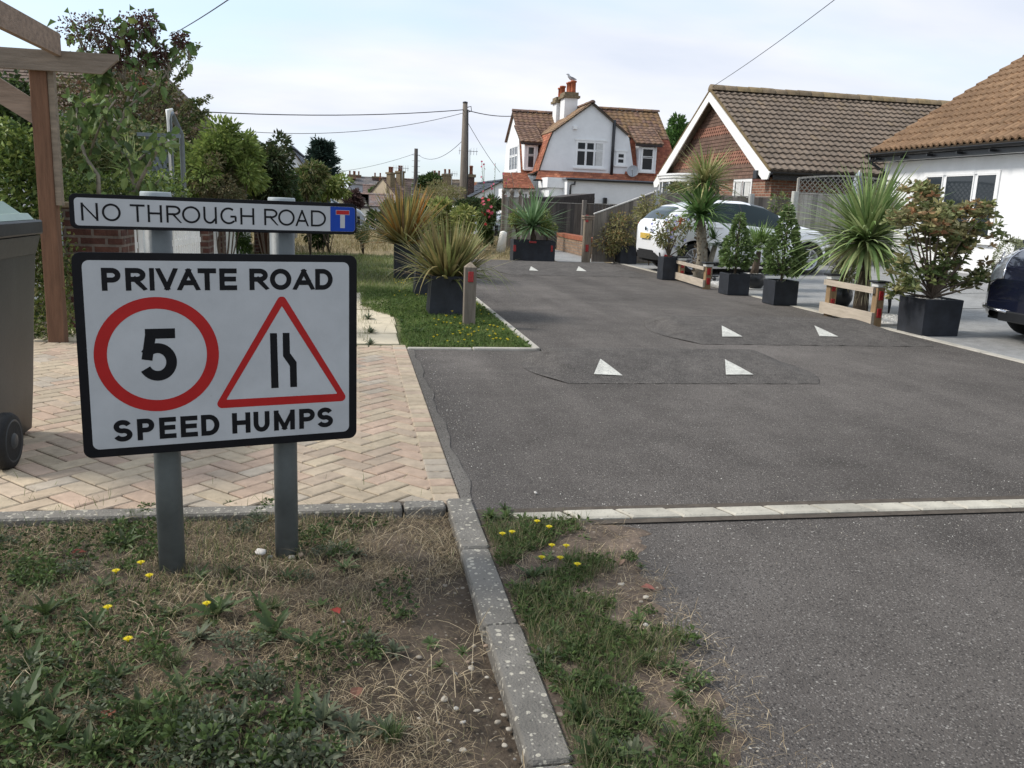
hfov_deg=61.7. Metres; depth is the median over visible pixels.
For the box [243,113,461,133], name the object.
overhead wire
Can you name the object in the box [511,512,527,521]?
rosette weed
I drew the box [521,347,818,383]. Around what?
speed hump
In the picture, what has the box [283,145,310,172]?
grey roof house
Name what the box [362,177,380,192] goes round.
dark tile house
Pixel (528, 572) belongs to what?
rosette weed
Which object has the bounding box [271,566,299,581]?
rosette weed
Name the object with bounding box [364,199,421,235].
dark bush
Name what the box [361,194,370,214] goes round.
tudor house
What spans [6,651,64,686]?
clump weed
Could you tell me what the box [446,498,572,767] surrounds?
kerb
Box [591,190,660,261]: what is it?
sloping fence
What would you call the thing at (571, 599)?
rosette weed
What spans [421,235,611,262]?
track
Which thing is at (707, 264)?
solar lamp
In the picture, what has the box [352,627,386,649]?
rosette weed
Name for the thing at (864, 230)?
cordyline palm
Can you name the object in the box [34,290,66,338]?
garden bed
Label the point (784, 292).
square planter
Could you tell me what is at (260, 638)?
clump weed
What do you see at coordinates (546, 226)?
variegated shrub
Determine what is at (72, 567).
clump weed
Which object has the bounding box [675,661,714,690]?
clump weed
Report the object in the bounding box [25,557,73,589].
clump weed
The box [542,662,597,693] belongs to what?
clump weed
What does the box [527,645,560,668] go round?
rosette weed
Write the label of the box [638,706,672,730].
rosette weed
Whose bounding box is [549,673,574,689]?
rosette weed
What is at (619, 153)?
window
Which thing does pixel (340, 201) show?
ground
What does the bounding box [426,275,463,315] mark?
square planter
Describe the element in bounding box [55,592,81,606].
clump weed
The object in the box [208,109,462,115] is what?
overhead wire
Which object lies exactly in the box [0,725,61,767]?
clump weed
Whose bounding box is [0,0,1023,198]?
sky
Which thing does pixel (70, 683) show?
clump weed
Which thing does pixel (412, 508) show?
kerb
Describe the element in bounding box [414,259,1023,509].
road
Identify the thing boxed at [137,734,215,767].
clump weed
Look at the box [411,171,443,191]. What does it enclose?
round tree
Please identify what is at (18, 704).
rosette weed
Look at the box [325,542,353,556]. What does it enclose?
clump weed
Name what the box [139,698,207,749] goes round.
clump weed
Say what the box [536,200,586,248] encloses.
dark fence
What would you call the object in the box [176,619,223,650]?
rosette weed
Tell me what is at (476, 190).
slate roof house
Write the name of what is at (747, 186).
window
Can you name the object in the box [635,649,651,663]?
rosette weed
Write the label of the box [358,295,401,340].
path weeds
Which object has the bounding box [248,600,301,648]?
rosette weed
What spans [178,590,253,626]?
rosette weed
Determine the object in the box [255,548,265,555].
pebble
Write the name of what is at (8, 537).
clump weed
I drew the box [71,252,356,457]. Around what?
warning sign
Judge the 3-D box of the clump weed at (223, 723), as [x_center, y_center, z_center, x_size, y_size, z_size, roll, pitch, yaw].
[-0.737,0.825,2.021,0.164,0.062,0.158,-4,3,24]
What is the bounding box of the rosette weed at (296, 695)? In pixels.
[257,681,334,731]
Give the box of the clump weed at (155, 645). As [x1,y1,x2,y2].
[123,626,179,665]
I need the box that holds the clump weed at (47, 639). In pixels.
[28,635,82,676]
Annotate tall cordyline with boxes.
[654,139,745,278]
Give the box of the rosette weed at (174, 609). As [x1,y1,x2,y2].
[148,601,189,621]
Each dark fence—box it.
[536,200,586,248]
[587,203,617,236]
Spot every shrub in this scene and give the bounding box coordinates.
[0,69,59,179]
[60,162,193,217]
[147,42,213,137]
[186,150,247,253]
[235,232,254,253]
[284,168,303,201]
[294,157,332,254]
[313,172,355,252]
[422,195,453,241]
[447,202,481,237]
[507,208,526,239]
[537,208,559,240]
[591,210,638,258]
[631,190,666,264]
[646,211,698,256]
[661,181,692,193]
[767,191,795,217]
[829,237,861,289]
[879,178,1018,300]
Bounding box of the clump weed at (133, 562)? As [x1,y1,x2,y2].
[104,555,138,572]
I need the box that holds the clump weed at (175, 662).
[153,641,193,676]
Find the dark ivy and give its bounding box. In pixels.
[244,129,300,253]
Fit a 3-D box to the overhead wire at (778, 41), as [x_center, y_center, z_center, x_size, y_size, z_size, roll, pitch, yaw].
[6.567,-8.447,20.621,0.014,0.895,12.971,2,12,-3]
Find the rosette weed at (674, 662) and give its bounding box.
[666,652,687,673]
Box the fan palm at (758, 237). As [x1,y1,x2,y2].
[739,215,790,273]
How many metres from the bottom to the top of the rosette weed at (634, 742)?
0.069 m
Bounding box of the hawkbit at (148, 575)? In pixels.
[146,573,152,593]
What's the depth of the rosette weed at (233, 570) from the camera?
2.91 m
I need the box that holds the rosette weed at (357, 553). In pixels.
[345,548,366,555]
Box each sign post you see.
[139,191,185,576]
[268,197,297,561]
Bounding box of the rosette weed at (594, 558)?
[583,551,604,568]
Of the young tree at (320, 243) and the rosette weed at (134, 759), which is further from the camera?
the young tree at (320, 243)
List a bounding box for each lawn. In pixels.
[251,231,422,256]
[353,255,512,347]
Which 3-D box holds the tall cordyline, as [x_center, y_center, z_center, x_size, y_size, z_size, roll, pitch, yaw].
[3.594,-3.309,16.084,1.858,2.716,1.800,0,12,-11]
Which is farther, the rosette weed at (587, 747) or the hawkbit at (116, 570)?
the hawkbit at (116, 570)
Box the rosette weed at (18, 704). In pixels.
[0,662,46,731]
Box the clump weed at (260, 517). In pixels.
[243,510,271,528]
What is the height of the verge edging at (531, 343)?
0.114 m
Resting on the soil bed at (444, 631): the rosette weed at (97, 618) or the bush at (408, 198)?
the rosette weed at (97, 618)
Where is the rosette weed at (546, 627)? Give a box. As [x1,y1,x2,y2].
[539,618,564,637]
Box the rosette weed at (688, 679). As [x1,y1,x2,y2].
[673,669,696,690]
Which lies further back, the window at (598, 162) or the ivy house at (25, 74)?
the window at (598, 162)
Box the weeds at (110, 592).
[0,513,419,767]
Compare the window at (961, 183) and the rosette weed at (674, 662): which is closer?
the rosette weed at (674, 662)
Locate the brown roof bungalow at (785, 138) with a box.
[653,84,948,197]
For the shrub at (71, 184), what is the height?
0.586 m
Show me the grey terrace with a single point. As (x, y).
(360, 180)
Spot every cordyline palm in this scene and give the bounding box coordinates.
[497,183,567,245]
[777,150,952,310]
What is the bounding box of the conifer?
[302,134,345,175]
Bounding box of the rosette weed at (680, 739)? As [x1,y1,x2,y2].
[664,727,696,751]
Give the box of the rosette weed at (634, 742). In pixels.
[617,734,665,767]
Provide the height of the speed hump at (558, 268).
0.106 m
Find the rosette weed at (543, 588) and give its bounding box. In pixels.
[535,578,552,597]
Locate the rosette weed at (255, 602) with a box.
[243,587,282,618]
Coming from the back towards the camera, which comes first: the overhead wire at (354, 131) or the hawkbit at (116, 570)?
the overhead wire at (354, 131)
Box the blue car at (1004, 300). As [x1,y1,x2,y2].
[982,248,1023,333]
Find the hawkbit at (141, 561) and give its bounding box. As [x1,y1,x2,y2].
[137,560,144,578]
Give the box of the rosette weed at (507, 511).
[498,508,516,520]
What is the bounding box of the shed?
[535,193,594,239]
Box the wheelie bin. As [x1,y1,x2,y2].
[0,201,42,469]
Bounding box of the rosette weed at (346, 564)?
[329,553,360,573]
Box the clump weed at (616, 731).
[601,726,641,745]
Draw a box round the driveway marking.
[907,292,986,307]
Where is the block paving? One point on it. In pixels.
(387, 446)
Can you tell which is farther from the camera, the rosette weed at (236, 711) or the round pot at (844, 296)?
the round pot at (844, 296)
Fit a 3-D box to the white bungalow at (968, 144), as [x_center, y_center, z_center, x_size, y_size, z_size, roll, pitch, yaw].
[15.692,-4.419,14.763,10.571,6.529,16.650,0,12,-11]
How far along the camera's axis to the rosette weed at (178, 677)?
2.24 m
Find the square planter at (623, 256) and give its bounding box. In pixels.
[615,245,636,263]
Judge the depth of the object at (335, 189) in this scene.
18.81 m
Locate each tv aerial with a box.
[398,165,408,186]
[459,147,477,169]
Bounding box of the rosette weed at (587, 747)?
[569,725,645,767]
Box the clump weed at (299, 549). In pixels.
[294,546,305,559]
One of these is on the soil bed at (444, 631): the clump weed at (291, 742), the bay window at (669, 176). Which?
the clump weed at (291, 742)
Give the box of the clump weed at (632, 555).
[620,549,638,561]
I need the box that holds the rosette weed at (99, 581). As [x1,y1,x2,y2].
[81,573,122,594]
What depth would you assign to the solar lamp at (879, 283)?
10.01 m
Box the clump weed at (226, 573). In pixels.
[221,568,231,576]
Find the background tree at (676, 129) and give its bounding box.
[665,111,689,149]
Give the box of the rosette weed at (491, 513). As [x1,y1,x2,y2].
[477,506,502,520]
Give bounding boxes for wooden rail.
[674,260,711,289]
[819,279,885,326]
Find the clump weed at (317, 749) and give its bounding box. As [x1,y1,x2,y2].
[277,731,346,767]
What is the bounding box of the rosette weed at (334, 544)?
[325,538,349,555]
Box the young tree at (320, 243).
[301,234,331,252]
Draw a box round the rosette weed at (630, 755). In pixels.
[612,745,648,767]
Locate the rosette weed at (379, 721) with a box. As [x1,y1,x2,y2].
[357,712,415,742]
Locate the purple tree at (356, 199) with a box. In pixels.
[341,187,365,209]
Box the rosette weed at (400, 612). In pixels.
[394,605,413,619]
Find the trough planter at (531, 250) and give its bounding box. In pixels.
[510,239,555,261]
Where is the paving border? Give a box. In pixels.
[34,342,458,500]
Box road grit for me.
[423,354,1020,590]
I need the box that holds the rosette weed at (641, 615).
[625,608,650,623]
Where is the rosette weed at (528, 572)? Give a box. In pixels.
[513,563,550,580]
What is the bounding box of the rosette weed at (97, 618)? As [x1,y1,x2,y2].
[66,601,119,640]
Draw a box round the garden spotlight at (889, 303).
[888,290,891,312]
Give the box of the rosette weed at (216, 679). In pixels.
[191,666,245,689]
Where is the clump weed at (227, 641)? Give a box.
[207,628,256,658]
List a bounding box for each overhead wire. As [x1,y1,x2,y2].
[171,0,227,34]
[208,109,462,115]
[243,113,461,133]
[469,110,512,116]
[714,0,833,85]
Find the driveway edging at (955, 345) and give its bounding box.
[612,262,1023,363]
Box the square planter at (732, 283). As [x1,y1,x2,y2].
[718,272,749,295]
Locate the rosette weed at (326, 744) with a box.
[294,736,356,767]
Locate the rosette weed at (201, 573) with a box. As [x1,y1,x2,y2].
[178,562,210,586]
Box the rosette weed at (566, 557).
[560,551,582,562]
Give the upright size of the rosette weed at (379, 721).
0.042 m
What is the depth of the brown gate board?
18.13 m
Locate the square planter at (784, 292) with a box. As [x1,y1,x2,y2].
[762,279,798,305]
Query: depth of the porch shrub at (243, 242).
13.96 m
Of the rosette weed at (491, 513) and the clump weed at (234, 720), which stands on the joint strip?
the rosette weed at (491, 513)
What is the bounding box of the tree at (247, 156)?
[168,114,271,253]
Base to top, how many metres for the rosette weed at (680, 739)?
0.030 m
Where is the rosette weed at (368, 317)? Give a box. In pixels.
[361,312,374,318]
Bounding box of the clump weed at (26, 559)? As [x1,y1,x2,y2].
[0,548,46,572]
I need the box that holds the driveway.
[628,263,1023,359]
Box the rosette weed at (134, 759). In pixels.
[97,720,154,767]
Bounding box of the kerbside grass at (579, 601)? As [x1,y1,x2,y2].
[478,508,743,767]
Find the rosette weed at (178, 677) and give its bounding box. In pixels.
[160,664,211,697]
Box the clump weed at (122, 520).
[109,515,155,534]
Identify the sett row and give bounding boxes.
[510,499,1023,519]
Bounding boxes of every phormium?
[342,180,464,250]
[377,209,514,296]
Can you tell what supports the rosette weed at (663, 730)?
on the soil
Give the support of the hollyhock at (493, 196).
on the track
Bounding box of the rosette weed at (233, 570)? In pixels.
[219,561,244,578]
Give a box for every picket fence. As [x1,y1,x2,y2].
[134,230,143,252]
[172,231,200,252]
[213,232,217,253]
[226,232,250,253]
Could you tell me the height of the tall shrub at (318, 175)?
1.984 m
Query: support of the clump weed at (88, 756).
on the soil bed at (444, 631)
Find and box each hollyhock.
[480,164,484,244]
[481,161,486,246]
[490,163,495,244]
[497,172,503,236]
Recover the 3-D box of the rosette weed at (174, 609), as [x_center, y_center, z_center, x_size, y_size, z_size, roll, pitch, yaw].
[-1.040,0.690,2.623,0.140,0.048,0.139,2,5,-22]
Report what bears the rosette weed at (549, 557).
on the soil
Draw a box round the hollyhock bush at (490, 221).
[476,193,497,244]
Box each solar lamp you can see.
[676,256,688,260]
[701,262,715,266]
[824,273,842,279]
[869,280,889,287]
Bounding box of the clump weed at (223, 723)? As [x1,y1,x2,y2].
[159,713,232,743]
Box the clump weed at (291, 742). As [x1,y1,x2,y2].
[249,723,327,767]
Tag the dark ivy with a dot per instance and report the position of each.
(278, 159)
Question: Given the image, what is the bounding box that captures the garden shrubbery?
[35,106,192,207]
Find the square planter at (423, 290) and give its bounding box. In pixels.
[413,258,428,296]
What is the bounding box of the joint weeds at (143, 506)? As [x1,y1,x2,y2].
[14,472,421,513]
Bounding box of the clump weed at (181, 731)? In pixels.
[175,704,239,767]
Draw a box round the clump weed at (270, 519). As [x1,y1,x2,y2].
[261,509,274,524]
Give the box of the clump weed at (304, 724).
[247,700,316,742]
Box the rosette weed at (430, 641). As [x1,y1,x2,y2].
[422,634,439,651]
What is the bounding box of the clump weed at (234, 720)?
[171,714,249,767]
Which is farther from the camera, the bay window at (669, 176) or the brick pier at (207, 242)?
the bay window at (669, 176)
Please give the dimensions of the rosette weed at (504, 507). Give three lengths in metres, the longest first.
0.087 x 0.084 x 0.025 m
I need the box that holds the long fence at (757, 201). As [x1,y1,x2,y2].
[660,192,790,213]
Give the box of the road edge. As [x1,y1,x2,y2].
[407,349,471,499]
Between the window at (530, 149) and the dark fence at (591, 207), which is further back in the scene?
the window at (530, 149)
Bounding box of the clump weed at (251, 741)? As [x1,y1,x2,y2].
[187,722,288,767]
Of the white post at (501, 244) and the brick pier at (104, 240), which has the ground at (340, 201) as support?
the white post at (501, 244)
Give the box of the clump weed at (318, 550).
[308,545,334,557]
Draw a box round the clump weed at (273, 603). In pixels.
[256,592,293,611]
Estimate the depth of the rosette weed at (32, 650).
2.30 m
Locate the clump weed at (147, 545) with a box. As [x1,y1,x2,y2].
[131,531,157,559]
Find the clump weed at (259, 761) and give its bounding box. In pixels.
[238,744,296,767]
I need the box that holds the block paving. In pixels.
[0,343,455,511]
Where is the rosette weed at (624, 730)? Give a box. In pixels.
[595,717,635,742]
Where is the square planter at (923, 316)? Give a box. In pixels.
[897,295,963,335]
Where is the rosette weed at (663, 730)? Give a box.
[655,723,687,749]
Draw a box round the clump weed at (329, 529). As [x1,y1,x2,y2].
[298,521,332,538]
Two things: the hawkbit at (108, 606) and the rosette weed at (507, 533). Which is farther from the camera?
the rosette weed at (507, 533)
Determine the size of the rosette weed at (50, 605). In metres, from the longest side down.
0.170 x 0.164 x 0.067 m
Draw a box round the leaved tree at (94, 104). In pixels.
[47,5,197,195]
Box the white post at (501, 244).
[496,231,506,253]
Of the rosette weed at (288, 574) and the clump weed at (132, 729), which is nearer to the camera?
the clump weed at (132, 729)
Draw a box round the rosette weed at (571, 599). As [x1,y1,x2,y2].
[559,590,585,606]
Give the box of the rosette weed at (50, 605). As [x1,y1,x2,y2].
[16,592,84,621]
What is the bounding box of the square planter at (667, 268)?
[657,256,678,279]
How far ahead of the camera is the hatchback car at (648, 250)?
17.41 m
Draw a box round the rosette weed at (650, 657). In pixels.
[635,651,657,668]
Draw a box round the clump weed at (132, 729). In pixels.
[90,725,140,761]
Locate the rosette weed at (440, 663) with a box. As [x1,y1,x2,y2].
[432,658,447,668]
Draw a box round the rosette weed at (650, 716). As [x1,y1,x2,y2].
[634,706,663,735]
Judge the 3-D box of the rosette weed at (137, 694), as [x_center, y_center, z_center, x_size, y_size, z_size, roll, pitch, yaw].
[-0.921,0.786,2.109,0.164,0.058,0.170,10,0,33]
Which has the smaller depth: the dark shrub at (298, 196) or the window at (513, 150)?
the dark shrub at (298, 196)
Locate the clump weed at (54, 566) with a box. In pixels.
[6,559,59,590]
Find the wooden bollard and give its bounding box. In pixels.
[462,262,476,326]
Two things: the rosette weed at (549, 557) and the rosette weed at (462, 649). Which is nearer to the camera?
the rosette weed at (462, 649)
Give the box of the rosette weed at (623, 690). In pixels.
[612,682,632,696]
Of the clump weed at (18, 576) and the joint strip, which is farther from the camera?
the joint strip
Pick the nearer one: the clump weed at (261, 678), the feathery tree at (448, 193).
the clump weed at (261, 678)
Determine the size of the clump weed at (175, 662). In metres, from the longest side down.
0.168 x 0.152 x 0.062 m
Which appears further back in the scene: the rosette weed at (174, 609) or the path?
the path
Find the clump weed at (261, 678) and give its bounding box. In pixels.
[232,659,286,704]
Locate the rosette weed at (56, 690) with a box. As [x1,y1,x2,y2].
[20,676,79,718]
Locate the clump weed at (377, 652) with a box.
[354,639,388,660]
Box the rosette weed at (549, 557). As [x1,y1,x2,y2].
[535,551,554,561]
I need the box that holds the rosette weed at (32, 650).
[0,632,55,676]
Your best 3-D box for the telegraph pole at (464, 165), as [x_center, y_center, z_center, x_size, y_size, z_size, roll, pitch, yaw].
[-2.050,-9.312,37.095,0.412,5.571,0.338,7,13,21]
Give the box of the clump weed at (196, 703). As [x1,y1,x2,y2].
[170,693,230,731]
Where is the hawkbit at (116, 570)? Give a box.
[112,568,119,586]
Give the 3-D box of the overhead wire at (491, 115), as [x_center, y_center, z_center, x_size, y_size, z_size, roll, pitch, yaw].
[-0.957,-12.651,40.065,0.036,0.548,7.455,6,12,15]
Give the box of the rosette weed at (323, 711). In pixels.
[290,690,352,735]
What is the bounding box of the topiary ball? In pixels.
[991,236,1023,272]
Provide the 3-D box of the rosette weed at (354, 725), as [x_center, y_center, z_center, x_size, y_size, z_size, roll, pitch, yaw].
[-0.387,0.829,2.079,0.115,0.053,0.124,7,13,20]
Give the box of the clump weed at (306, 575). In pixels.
[294,569,314,582]
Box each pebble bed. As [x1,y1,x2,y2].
[711,281,762,289]
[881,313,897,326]
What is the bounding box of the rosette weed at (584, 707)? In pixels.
[554,692,617,729]
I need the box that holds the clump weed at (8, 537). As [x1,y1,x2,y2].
[0,534,21,548]
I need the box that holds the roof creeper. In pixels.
[29,41,210,212]
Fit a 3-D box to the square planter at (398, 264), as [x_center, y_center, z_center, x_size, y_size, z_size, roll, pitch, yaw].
[-1.730,-2.013,14.060,0.400,0.587,0.400,0,12,-11]
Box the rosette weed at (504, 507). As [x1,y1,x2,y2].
[495,503,514,509]
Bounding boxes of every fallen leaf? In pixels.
[101,709,115,717]
[330,607,340,613]
[350,687,362,698]
[641,583,654,589]
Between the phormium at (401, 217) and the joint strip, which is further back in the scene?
the phormium at (401, 217)
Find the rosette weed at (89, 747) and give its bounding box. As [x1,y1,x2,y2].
[40,720,118,767]
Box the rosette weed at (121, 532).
[102,524,141,553]
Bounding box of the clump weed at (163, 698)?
[129,688,195,750]
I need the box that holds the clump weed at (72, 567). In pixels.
[56,559,92,574]
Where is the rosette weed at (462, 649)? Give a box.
[453,645,472,656]
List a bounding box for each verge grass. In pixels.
[251,248,423,293]
[358,284,531,347]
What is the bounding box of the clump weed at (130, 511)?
[119,506,142,519]
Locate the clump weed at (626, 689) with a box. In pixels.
[590,678,645,714]
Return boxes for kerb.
[0,500,445,527]
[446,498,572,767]
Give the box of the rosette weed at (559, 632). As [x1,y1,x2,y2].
[552,631,580,644]
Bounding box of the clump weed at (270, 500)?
[254,497,273,509]
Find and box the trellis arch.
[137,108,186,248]
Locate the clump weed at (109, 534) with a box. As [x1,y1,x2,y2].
[101,528,146,551]
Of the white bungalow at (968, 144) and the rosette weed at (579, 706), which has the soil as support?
the rosette weed at (579, 706)
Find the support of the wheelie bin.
on the block paving
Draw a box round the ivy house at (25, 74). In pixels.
[0,68,216,255]
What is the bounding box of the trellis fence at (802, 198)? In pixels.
[791,175,899,264]
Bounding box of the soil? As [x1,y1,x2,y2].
[480,519,747,767]
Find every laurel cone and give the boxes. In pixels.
[717,212,758,273]
[760,204,809,280]
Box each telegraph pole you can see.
[411,148,419,197]
[459,101,471,198]
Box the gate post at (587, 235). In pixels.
[581,215,594,262]
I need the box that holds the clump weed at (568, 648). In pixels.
[554,631,595,662]
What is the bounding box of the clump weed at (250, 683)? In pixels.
[238,675,279,690]
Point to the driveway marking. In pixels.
(958, 293)
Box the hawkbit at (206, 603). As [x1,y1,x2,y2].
[202,601,210,620]
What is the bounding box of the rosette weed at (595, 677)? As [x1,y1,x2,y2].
[577,669,607,686]
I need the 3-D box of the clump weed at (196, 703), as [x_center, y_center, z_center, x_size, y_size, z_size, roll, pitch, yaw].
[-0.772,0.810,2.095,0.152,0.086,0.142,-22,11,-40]
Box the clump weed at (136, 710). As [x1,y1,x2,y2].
[114,698,150,725]
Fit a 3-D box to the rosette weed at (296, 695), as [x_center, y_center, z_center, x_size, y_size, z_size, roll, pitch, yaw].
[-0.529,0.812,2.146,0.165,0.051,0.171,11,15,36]
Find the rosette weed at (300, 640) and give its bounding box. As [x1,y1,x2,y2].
[275,628,330,656]
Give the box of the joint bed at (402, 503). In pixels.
[0,343,459,510]
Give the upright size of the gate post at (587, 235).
1.182 m
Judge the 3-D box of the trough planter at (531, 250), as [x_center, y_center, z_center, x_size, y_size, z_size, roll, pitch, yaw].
[0.469,-3.060,19.661,0.967,0.474,0.434,0,12,-11]
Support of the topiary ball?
on the white wall block
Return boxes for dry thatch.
[0,503,574,767]
[0,509,504,767]
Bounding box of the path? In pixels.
[555,250,604,262]
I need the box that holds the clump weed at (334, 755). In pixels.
[266,730,342,767]
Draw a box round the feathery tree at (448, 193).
[416,178,467,206]
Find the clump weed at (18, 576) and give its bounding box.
[8,571,29,583]
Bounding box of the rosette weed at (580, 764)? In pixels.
[572,747,614,767]
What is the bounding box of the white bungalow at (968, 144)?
[865,55,1023,273]
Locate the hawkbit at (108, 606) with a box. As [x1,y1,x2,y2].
[102,604,111,623]
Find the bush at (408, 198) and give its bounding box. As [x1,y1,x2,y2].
[405,196,429,214]
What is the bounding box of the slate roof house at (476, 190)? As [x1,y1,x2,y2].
[452,166,502,223]
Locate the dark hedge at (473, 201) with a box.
[454,194,501,212]
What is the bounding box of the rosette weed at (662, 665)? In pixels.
[657,659,678,678]
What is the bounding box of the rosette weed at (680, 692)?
[666,685,695,702]
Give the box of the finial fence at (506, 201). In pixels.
[501,188,535,249]
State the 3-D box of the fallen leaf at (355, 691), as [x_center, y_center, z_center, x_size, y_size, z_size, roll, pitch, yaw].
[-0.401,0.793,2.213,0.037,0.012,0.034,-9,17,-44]
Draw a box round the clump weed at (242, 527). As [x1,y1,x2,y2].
[228,520,257,535]
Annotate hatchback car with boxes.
[303,199,364,224]
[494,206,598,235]
[636,200,829,274]
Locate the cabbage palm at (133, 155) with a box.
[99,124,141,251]
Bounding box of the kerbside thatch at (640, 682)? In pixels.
[486,518,832,767]
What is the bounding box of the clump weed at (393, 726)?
[365,708,411,744]
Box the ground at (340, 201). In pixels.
[334,199,540,516]
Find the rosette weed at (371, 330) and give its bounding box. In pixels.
[363,325,375,333]
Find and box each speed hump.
[485,260,648,277]
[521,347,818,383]
[645,315,933,346]
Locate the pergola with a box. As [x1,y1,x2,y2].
[0,0,118,342]
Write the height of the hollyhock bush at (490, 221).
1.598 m
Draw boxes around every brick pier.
[60,202,134,327]
[200,231,213,253]
[218,232,225,253]
[254,232,259,253]
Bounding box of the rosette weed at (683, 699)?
[668,687,693,709]
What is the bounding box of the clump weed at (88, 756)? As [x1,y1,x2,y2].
[73,721,141,767]
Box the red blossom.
[481,198,493,224]
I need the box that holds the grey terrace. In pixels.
[347,171,380,192]
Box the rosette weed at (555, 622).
[544,615,563,632]
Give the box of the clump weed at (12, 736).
[0,722,66,767]
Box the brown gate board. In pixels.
[260,233,267,253]
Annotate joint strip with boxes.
[475,495,1023,523]
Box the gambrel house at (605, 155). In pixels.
[498,80,671,213]
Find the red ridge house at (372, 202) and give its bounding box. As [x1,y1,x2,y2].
[362,193,394,210]
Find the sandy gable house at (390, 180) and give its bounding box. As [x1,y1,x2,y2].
[369,165,428,200]
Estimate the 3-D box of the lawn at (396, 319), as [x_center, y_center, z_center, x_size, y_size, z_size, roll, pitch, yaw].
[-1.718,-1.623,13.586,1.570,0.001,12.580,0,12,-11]
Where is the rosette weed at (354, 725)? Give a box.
[323,708,378,747]
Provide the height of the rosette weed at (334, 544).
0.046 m
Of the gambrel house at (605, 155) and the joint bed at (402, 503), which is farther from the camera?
the gambrel house at (605, 155)
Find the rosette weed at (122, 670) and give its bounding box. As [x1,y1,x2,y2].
[91,657,153,691]
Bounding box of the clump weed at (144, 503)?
[137,501,155,511]
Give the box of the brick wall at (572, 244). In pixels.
[556,233,592,258]
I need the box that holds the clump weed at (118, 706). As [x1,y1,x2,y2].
[95,699,146,753]
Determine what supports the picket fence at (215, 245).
on the lawn
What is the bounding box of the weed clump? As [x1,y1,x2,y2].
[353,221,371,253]
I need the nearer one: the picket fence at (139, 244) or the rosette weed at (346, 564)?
the rosette weed at (346, 564)
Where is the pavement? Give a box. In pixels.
[493,511,1023,767]
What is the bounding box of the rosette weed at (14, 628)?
[0,613,45,641]
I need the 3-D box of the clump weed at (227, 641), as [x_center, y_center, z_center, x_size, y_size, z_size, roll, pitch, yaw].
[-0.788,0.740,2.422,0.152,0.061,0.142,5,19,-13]
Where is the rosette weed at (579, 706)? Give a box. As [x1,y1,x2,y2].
[575,701,608,730]
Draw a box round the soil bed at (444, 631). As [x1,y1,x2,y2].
[0,517,522,767]
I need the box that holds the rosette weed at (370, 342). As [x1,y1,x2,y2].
[365,338,375,346]
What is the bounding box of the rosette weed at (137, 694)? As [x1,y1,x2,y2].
[99,683,177,721]
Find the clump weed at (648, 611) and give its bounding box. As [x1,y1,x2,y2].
[636,604,657,613]
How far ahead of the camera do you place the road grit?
3.82 m
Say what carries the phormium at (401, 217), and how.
in the square planter at (398, 264)
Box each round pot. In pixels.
[743,272,765,288]
[835,288,852,306]
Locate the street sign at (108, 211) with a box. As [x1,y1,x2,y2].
[69,193,356,234]
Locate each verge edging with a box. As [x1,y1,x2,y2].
[407,347,536,350]
[476,297,539,350]
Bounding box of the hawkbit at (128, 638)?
[124,635,131,656]
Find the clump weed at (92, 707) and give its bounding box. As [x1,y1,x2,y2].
[61,696,129,732]
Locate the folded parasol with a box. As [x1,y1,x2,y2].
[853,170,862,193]
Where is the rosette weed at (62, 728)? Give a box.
[29,708,96,741]
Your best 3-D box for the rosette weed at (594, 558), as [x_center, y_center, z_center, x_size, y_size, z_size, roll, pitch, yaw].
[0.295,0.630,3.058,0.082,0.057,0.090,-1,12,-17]
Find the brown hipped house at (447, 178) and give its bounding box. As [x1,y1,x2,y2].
[434,169,459,195]
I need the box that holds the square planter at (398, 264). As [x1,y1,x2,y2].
[393,243,419,279]
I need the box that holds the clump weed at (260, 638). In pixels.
[242,627,279,644]
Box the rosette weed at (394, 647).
[380,638,409,660]
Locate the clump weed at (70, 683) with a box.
[31,666,104,699]
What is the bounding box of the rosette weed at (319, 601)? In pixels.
[306,597,329,612]
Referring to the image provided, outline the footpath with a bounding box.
[34,293,398,344]
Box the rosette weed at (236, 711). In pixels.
[211,696,262,725]
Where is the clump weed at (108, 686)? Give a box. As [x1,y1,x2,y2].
[86,674,128,697]
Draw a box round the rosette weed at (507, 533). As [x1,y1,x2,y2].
[491,526,514,541]
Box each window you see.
[509,144,517,172]
[518,192,528,198]
[524,145,535,170]
[573,138,606,169]
[614,150,627,166]
[638,147,654,173]
[657,173,696,192]
[732,178,752,197]
[916,169,1001,244]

